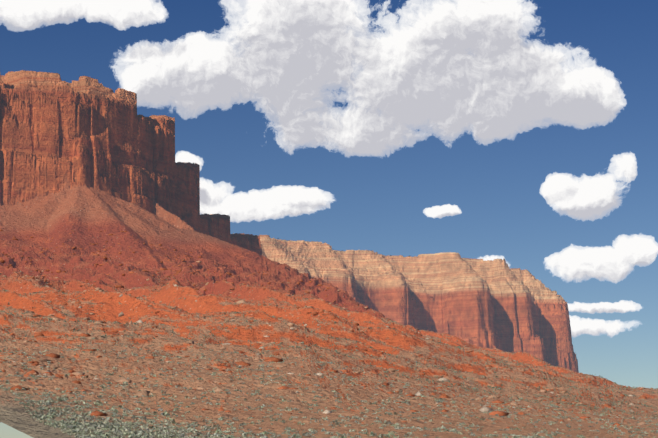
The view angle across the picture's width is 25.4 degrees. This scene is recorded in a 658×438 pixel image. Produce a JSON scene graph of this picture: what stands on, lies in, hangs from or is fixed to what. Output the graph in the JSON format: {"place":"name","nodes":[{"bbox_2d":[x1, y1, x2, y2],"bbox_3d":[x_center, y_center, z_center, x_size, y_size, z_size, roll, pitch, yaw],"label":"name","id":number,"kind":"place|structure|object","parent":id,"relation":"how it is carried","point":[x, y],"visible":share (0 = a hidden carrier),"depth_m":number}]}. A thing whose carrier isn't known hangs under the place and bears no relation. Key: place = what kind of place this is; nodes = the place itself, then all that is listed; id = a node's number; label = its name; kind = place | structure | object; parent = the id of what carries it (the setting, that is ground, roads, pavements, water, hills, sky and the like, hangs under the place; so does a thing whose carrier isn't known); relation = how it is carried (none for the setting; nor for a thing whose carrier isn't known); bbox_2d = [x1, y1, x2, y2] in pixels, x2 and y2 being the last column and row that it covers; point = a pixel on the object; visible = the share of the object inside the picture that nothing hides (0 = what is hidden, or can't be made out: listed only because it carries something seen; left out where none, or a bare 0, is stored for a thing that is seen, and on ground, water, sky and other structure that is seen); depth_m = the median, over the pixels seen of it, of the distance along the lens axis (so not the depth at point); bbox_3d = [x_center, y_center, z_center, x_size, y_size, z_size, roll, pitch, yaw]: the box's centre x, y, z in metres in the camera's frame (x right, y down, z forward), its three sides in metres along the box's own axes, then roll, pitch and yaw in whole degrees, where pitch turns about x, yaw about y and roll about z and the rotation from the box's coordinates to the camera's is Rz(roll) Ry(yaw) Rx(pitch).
{"place":"outdoors","nodes":[
{"label":"outdoors","id":0,"kind":"place"},
{"bbox_2d":[0,70,657,437],"bbox_3d":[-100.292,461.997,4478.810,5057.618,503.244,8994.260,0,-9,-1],"label":"terrain","id":1,"kind":"structure","parent":0,"point":[83,154],"depth_m":1470.79},
{"bbox_2d":[0,224,656,428],"bbox_3d":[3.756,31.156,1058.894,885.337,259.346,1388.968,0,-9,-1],"label":"boulders","id":2,"kind":"object","parent":1,"relation":"on","point":[145,392],"visible":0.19,"depth_m":724.70},
{"bbox_2d":[0,339,657,437],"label":"sage brush","id":3,"kind":"object","parent":1,"relation":"on","point":[80,431],"visible":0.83,"depth_m":381.70},
{"bbox_2d":[0,261,657,417],"bbox_3d":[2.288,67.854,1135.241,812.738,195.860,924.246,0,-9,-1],"label":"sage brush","id":4,"kind":"object","parent":1,"relation":"on","point":[567,404],"visible":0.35,"depth_m":829.35},
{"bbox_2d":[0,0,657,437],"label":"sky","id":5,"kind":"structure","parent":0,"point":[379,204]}
]}

